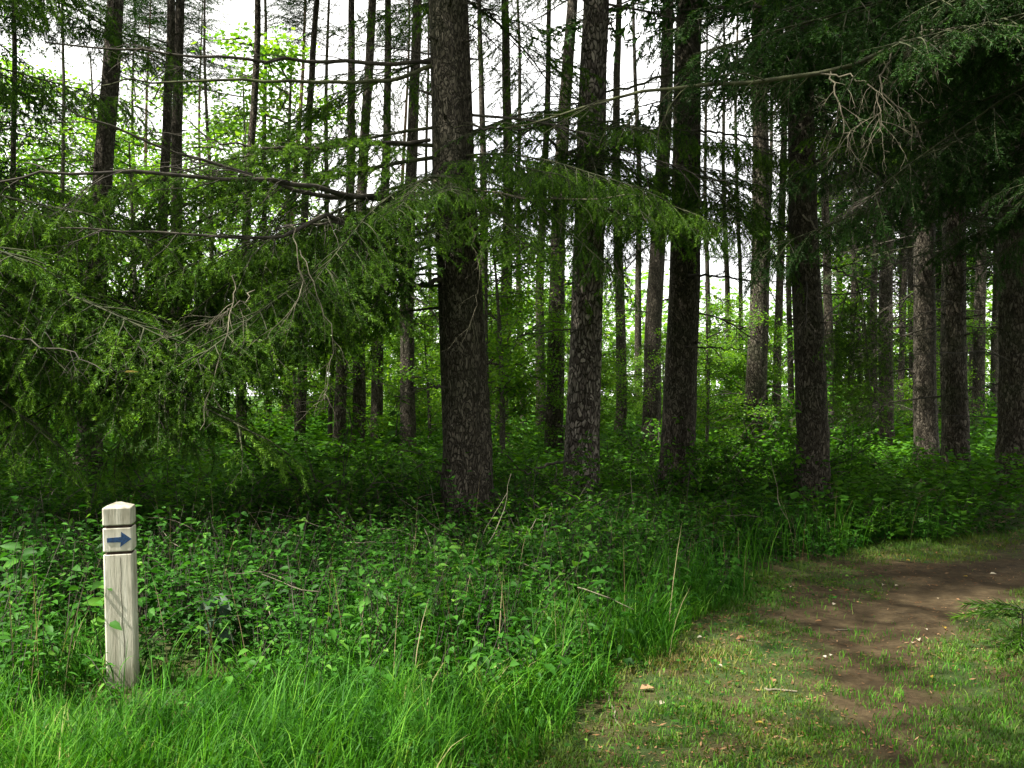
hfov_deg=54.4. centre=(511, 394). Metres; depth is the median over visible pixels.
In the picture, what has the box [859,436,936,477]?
shrub
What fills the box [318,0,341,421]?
spruce tree
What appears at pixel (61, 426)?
shrub
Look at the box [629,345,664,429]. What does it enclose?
broadleaf tree
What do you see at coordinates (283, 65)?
broadleaf tree
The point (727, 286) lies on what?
spruce tree
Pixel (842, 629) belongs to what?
stick
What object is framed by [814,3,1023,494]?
spruce tree
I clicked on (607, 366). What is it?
broadleaf tree
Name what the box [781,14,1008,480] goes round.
spruce tree
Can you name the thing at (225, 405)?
shrub
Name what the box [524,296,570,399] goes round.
broadleaf tree
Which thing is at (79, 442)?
shrub
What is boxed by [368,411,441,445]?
shrub
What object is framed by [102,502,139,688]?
marker post
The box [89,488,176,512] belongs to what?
shrub
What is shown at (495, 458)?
shrub
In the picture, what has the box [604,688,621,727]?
stick
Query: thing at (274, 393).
broadleaf tree
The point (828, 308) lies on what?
spruce tree
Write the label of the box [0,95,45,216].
broadleaf tree
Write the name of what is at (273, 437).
shrub
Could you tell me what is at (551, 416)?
spruce tree
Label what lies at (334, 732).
grass
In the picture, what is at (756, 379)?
spruce tree
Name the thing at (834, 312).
broadleaf tree
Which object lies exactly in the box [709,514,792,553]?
shrub
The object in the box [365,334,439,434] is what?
broadleaf tree
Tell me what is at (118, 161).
broadleaf tree
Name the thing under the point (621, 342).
spruce tree
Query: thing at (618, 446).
shrub
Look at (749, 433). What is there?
shrub
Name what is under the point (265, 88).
spruce tree
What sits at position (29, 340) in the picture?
spruce tree
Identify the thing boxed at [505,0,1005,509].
spruce tree
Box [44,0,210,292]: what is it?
spruce tree
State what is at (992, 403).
shrub
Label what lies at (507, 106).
spruce tree
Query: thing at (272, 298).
spruce tree
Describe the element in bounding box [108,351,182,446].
broadleaf tree
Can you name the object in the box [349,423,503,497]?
shrub
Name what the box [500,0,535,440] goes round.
spruce tree
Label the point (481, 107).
spruce tree
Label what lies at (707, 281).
spruce tree
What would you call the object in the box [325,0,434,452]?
spruce tree
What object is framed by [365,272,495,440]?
broadleaf tree
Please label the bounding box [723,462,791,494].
shrub
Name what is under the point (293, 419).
shrub
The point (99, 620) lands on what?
weed
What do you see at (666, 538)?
shrub
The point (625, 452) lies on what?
shrub
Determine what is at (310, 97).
spruce tree
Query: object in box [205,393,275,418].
shrub
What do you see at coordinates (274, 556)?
undergrowth
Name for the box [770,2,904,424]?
spruce tree
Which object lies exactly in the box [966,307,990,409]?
broadleaf tree
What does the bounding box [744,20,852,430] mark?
spruce tree
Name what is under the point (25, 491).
shrub
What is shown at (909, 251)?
spruce tree
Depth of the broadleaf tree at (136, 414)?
24.01 m
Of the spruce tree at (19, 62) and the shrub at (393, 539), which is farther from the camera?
the spruce tree at (19, 62)
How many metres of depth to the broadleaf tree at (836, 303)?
31.45 m
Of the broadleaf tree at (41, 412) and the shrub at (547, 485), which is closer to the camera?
the shrub at (547, 485)
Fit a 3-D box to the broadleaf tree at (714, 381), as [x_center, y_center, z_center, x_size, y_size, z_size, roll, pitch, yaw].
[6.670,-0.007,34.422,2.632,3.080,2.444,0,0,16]
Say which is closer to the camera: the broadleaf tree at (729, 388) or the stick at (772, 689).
the stick at (772, 689)
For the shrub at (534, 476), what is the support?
on the ground at (898, 610)
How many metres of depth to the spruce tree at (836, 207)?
31.41 m
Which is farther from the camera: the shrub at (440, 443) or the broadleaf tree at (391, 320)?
the broadleaf tree at (391, 320)
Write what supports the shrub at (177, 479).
on the ground at (898, 610)
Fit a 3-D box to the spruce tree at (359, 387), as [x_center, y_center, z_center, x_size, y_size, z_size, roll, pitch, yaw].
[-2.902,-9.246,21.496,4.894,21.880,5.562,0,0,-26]
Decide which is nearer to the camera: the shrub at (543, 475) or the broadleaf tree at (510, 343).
the shrub at (543, 475)
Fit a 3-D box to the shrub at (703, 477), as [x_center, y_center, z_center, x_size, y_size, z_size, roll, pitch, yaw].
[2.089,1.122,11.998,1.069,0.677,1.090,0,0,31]
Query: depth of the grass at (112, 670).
4.69 m
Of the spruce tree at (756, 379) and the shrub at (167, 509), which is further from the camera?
the spruce tree at (756, 379)
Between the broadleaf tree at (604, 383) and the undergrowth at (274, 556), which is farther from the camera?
the broadleaf tree at (604, 383)
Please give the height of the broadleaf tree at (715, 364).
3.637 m
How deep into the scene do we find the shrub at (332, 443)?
16.26 m
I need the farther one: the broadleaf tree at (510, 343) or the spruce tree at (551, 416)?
the broadleaf tree at (510, 343)
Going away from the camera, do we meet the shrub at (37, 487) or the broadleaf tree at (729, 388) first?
the shrub at (37, 487)
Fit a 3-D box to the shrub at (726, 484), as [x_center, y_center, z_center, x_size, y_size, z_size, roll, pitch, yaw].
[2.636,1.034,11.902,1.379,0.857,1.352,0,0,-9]
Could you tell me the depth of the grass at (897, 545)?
4.69 m
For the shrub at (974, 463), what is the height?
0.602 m
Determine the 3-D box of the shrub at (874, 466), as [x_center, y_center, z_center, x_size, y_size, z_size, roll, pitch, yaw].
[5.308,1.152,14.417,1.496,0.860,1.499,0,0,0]
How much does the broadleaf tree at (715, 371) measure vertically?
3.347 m
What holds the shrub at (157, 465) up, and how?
on the ground at (898, 610)
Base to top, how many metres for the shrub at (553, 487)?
0.750 m
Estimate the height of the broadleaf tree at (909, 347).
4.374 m
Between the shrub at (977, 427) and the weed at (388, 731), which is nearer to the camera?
the weed at (388, 731)
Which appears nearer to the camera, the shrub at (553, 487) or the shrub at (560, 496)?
the shrub at (553, 487)
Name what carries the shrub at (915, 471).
on the ground at (898, 610)
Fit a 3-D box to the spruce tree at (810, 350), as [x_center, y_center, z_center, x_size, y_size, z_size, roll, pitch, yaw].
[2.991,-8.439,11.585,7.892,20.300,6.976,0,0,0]
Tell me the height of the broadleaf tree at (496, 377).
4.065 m
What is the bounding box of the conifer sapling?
[947,597,1023,663]
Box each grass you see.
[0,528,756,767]
[102,655,133,681]
[470,527,1023,767]
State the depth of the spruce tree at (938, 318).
32.85 m
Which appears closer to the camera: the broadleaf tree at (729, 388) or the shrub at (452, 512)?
the shrub at (452, 512)
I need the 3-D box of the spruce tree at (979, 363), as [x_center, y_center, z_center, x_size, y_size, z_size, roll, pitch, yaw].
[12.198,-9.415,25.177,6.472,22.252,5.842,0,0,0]
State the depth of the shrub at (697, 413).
24.34 m
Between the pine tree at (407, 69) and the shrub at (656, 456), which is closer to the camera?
the shrub at (656, 456)
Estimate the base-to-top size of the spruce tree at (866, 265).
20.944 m
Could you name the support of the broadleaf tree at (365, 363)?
on the ground at (898, 610)
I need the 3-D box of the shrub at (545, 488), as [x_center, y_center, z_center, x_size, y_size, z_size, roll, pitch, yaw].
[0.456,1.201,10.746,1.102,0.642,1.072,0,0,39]
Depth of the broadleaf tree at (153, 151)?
37.48 m
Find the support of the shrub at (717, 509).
on the ground at (898, 610)
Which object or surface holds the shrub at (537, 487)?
on the ground at (898, 610)
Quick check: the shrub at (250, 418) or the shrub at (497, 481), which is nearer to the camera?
the shrub at (497, 481)
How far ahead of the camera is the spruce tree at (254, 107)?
20.87 m
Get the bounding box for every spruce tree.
[0,0,68,204]
[0,0,109,138]
[0,0,155,435]
[0,0,254,491]
[0,0,315,507]
[0,0,784,543]
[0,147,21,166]
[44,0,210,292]
[56,6,99,415]
[61,0,210,466]
[121,0,277,469]
[170,0,296,454]
[186,0,244,399]
[262,0,288,430]
[265,0,350,451]
[277,0,403,446]
[295,0,430,456]
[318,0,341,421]
[324,0,821,514]
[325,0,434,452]
[358,0,530,27]
[386,0,484,460]
[403,0,473,412]
[455,0,1023,300]
[470,0,1023,515]
[471,0,565,455]
[474,0,501,306]
[480,0,614,468]
[482,0,627,436]
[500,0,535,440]
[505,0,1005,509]
[602,0,735,456]
[602,1,664,424]
[603,0,668,439]
[626,0,745,408]
[648,0,861,465]
[674,0,750,398]
[705,3,747,401]
[707,0,912,433]
[719,9,772,389]
[733,3,995,454]
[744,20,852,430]
[751,31,907,427]
[769,216,839,424]
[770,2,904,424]
[771,105,914,425]
[776,8,992,440]
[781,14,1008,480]
[782,11,1023,489]
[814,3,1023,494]
[814,92,997,442]
[818,163,899,418]
[829,109,997,437]
[833,169,992,436]
[844,160,997,419]
[858,91,998,435]
[862,187,989,409]
[935,84,998,433]
[967,190,993,412]
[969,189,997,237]
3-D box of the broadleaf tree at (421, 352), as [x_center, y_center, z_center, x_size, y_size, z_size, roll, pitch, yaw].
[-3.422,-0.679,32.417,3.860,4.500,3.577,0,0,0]
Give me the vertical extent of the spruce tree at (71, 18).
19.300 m
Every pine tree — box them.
[75,0,210,422]
[141,0,251,291]
[250,0,346,423]
[355,0,427,411]
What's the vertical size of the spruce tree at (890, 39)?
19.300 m
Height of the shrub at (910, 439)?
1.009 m
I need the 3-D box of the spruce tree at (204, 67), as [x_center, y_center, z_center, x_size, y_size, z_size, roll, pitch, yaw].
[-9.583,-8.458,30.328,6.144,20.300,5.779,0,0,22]
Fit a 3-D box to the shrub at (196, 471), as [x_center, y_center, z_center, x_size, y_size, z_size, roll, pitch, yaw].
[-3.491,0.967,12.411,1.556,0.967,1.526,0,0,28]
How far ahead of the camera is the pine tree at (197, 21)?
38.00 m
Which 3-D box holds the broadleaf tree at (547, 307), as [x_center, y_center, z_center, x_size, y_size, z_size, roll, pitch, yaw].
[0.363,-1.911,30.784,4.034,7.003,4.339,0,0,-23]
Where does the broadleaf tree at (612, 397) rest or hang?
on the ground at (898, 610)
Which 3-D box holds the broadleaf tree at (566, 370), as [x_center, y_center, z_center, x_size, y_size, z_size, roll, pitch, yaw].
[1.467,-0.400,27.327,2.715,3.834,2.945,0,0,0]
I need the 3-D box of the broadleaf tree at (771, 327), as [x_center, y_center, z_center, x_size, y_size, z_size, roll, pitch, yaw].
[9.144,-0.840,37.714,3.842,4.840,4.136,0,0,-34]
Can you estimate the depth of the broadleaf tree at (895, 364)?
32.16 m
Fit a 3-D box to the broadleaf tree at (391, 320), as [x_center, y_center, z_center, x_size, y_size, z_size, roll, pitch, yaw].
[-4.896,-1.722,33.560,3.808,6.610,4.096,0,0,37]
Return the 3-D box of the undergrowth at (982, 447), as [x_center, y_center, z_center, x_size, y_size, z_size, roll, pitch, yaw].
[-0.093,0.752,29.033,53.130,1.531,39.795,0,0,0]
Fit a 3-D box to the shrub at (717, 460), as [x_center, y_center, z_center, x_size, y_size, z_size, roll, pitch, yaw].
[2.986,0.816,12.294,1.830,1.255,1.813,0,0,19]
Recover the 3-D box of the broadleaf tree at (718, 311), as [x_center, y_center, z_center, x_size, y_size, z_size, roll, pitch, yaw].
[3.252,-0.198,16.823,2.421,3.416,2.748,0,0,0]
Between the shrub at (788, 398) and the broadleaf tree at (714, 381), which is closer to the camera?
the shrub at (788, 398)
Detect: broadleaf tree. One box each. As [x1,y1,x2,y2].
[0,15,151,290]
[0,52,213,374]
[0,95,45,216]
[0,236,115,469]
[4,126,90,226]
[21,117,215,422]
[72,132,261,404]
[108,349,194,446]
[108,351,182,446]
[119,72,346,396]
[142,261,235,438]
[155,16,372,432]
[225,288,370,430]
[248,328,370,419]
[275,217,401,444]
[295,326,372,423]
[307,279,398,411]
[320,353,399,420]
[329,255,424,427]
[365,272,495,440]
[365,324,440,427]
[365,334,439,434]
[367,311,440,411]
[375,179,570,441]
[384,276,440,411]
[414,212,570,463]
[418,253,549,448]
[429,282,530,418]
[431,335,533,419]
[488,232,571,399]
[489,294,534,419]
[522,299,659,459]
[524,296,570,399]
[527,315,608,423]
[541,354,636,450]
[564,285,632,395]
[565,363,635,430]
[601,336,642,417]
[626,329,665,411]
[626,347,665,422]
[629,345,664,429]
[635,284,781,464]
[644,311,729,429]
[665,323,745,436]
[697,355,730,421]
[702,310,794,409]
[705,353,783,419]
[710,357,794,432]
[710,360,786,436]
[713,317,795,447]
[737,171,939,418]
[769,332,794,406]
[782,254,939,414]
[787,305,867,409]
[865,288,996,429]
[866,242,993,407]
[904,287,996,410]
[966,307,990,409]
[968,251,993,387]
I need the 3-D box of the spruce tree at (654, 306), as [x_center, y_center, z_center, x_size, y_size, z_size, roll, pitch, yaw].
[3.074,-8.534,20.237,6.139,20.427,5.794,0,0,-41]
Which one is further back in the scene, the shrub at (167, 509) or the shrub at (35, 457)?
the shrub at (35, 457)
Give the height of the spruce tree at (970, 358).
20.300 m
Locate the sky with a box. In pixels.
[0,0,992,395]
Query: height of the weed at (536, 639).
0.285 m
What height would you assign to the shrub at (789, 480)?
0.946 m
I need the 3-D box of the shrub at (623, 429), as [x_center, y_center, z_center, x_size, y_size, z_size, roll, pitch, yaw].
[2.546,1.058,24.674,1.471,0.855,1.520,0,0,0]
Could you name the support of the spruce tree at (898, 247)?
on the ground at (898, 610)
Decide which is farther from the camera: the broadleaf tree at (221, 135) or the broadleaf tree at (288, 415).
the broadleaf tree at (221, 135)
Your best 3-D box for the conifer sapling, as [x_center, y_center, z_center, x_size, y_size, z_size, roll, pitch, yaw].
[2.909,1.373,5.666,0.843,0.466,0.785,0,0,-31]
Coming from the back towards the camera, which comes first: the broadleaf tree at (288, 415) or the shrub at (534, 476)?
the broadleaf tree at (288, 415)
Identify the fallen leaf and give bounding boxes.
[640,684,652,688]
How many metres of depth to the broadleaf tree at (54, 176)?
32.72 m
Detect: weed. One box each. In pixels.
[0,542,41,608]
[82,580,105,647]
[197,591,234,660]
[272,614,308,657]
[356,587,396,647]
[363,727,396,749]
[515,635,558,671]
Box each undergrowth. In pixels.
[0,398,1023,546]
[0,440,1023,728]
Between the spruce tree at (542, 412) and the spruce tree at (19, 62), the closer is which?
the spruce tree at (19, 62)
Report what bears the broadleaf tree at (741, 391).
on the ground at (898, 610)
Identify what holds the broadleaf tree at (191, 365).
on the ground at (898, 610)
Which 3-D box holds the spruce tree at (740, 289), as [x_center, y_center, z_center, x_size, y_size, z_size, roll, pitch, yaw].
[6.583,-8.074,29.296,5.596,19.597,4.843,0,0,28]
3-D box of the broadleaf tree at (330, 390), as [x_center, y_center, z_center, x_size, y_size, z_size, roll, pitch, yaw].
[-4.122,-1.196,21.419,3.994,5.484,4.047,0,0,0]
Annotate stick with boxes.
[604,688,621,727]
[764,687,796,691]
[834,628,851,630]
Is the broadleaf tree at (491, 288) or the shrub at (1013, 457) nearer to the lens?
the shrub at (1013, 457)
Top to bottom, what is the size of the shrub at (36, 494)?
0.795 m
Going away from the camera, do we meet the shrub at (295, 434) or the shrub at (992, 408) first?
the shrub at (295, 434)
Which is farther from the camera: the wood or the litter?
the wood
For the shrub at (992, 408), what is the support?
on the ground at (898, 610)
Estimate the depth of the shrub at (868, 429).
21.59 m
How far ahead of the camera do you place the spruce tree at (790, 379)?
32.32 m
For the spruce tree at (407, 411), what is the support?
on the ground at (898, 610)
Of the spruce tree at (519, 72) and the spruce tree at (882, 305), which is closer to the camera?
the spruce tree at (882, 305)
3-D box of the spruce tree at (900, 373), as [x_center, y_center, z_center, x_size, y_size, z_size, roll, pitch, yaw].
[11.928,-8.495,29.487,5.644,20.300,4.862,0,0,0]
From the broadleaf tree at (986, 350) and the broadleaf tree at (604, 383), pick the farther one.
the broadleaf tree at (986, 350)
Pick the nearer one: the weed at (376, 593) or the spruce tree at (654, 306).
the weed at (376, 593)
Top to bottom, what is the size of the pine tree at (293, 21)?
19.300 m
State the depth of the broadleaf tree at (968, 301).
31.01 m
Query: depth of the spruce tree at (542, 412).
25.92 m
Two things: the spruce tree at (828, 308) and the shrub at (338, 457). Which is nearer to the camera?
the shrub at (338, 457)
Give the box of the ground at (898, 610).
[0,396,1023,767]
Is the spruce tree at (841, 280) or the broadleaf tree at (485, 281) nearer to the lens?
the broadleaf tree at (485, 281)
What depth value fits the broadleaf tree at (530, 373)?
30.55 m
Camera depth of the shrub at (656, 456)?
13.20 m
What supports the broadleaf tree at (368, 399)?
on the ground at (898, 610)
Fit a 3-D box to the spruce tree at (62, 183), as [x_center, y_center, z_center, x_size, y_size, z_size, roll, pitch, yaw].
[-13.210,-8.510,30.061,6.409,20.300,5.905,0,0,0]
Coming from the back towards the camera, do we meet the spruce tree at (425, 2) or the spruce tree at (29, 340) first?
the spruce tree at (425, 2)
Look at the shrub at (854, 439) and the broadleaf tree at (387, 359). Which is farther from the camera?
the broadleaf tree at (387, 359)
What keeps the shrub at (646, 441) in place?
on the ground at (898, 610)
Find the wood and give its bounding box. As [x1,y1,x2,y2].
[6,194,992,413]
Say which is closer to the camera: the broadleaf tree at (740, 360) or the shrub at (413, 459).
the shrub at (413, 459)
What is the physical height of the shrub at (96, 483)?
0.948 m
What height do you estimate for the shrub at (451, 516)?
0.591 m
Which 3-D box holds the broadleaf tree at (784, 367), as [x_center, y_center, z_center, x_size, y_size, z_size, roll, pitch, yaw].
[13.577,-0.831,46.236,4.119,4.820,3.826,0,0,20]
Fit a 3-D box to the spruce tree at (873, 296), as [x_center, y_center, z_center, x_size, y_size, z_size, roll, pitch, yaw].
[9.556,-7.796,26.415,6.208,19.122,5.916,0,0,39]
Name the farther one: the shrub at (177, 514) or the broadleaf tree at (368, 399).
the broadleaf tree at (368, 399)
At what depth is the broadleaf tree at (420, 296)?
33.81 m
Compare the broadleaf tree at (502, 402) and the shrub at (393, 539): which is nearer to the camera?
the shrub at (393, 539)
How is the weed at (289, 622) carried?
on the ground at (898, 610)
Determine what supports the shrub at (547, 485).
on the ground at (898, 610)
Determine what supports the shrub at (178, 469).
on the ground at (898, 610)
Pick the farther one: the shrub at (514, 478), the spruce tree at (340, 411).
the spruce tree at (340, 411)
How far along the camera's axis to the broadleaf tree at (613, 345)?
38.39 m
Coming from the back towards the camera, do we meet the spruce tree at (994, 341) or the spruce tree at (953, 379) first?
the spruce tree at (994, 341)
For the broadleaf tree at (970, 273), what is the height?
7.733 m
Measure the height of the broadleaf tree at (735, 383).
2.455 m
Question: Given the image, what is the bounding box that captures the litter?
[414,525,1023,767]
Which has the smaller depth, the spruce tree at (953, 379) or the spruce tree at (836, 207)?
the spruce tree at (953, 379)
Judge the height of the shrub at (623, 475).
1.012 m
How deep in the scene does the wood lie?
57.55 m
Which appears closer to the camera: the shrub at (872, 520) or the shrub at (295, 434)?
the shrub at (872, 520)
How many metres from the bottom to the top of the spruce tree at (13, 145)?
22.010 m
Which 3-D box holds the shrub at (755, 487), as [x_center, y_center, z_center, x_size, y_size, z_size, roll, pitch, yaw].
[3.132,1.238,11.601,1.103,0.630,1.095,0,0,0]
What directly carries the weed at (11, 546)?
on the ground at (898, 610)
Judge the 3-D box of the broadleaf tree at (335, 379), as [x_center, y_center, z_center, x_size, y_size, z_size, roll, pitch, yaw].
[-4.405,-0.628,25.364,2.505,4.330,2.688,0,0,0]
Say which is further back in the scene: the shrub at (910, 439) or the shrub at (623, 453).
the shrub at (910, 439)
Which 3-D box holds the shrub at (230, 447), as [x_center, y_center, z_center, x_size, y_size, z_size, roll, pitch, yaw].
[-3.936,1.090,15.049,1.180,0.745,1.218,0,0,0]
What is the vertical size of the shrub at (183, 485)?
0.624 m
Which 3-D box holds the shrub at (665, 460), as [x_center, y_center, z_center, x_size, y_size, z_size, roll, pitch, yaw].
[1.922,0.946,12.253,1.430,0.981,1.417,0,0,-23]
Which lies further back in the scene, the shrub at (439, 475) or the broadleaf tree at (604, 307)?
the broadleaf tree at (604, 307)
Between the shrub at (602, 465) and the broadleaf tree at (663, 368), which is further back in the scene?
the broadleaf tree at (663, 368)
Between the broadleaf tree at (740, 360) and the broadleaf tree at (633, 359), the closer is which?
the broadleaf tree at (740, 360)
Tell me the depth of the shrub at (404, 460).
13.06 m
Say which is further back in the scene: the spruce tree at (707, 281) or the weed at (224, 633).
the spruce tree at (707, 281)
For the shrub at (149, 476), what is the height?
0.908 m
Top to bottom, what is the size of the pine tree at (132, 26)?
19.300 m
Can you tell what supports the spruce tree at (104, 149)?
on the ground at (898, 610)
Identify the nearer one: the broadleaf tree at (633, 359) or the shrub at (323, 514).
the shrub at (323, 514)
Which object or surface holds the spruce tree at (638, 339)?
on the ground at (898, 610)
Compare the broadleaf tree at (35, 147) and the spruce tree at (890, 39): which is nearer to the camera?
the spruce tree at (890, 39)
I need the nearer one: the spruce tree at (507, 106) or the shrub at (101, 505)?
the shrub at (101, 505)
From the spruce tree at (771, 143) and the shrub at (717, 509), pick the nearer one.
the shrub at (717, 509)
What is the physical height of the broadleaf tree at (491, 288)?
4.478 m
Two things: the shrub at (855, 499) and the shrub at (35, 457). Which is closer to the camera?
the shrub at (855, 499)
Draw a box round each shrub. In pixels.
[0,402,138,483]
[0,448,67,475]
[0,458,190,558]
[0,461,184,528]
[0,474,50,504]
[2,453,101,508]
[7,398,77,442]
[22,491,153,538]
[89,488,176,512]
[92,449,220,496]
[93,449,176,488]
[106,479,203,509]
[109,452,295,549]
[139,460,227,499]
[142,500,208,526]
[145,440,296,504]
[161,458,201,479]
[184,364,262,444]
[202,429,314,471]
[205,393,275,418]
[206,399,272,444]
[211,388,467,539]
[217,461,414,551]
[218,420,290,449]
[218,442,261,480]
[270,410,325,438]
[289,435,363,478]
[340,432,437,488]
[340,455,441,517]
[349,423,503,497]
[353,518,444,563]
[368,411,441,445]
[375,442,517,505]
[393,480,476,532]
[403,440,496,483]
[404,461,522,534]
[428,441,517,475]
[460,455,612,537]
[474,481,634,569]
[480,493,616,559]
[492,429,611,509]
[493,444,562,495]
[495,482,548,501]
[500,470,557,497]
[519,472,613,503]
[522,447,624,482]
[528,467,561,486]
[541,487,661,541]
[600,414,762,499]
[600,432,711,497]
[600,437,724,497]
[600,442,657,471]
[601,421,641,444]
[601,439,696,485]
[601,523,686,564]
[609,453,659,492]
[624,428,713,470]
[625,396,794,481]
[625,457,771,545]
[629,382,716,433]
[667,464,734,506]
[673,415,830,500]
[678,445,790,506]
[700,396,904,503]
[703,323,881,456]
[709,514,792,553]
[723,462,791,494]
[740,476,800,510]
[747,410,876,479]
[753,442,870,499]
[775,388,912,446]
[815,500,897,544]
[831,443,914,494]
[832,444,935,493]
[836,490,870,506]
[855,419,911,448]
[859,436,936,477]
[894,377,997,441]
[916,457,988,489]
[969,410,991,443]
[986,393,997,431]
[988,447,1023,498]
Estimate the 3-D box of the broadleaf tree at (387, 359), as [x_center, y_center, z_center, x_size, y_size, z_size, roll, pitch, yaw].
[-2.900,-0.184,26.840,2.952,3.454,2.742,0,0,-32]
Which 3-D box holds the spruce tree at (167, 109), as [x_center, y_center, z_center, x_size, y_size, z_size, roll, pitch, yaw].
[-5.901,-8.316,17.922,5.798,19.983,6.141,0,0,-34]
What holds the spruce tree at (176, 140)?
on the ground at (898, 610)
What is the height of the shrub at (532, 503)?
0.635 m
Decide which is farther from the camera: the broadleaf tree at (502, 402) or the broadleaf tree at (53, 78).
the broadleaf tree at (53, 78)
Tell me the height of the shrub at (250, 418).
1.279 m
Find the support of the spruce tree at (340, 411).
on the ground at (898, 610)
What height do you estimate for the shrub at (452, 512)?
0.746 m
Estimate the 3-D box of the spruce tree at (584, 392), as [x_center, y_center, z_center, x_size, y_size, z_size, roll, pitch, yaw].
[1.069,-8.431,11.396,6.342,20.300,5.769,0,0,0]
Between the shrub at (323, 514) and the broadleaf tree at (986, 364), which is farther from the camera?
the broadleaf tree at (986, 364)
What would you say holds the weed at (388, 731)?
on the ground at (898, 610)
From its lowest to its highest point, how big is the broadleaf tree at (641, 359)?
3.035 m
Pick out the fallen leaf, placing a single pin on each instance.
(644, 686)
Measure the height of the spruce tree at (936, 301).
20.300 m
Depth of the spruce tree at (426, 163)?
32.23 m
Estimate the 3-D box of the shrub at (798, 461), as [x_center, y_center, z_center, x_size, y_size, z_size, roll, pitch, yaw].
[3.456,0.735,11.807,2.192,1.460,2.104,0,0,0]
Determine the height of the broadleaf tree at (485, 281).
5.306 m
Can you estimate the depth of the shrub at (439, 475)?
9.55 m
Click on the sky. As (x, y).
(242, 10)

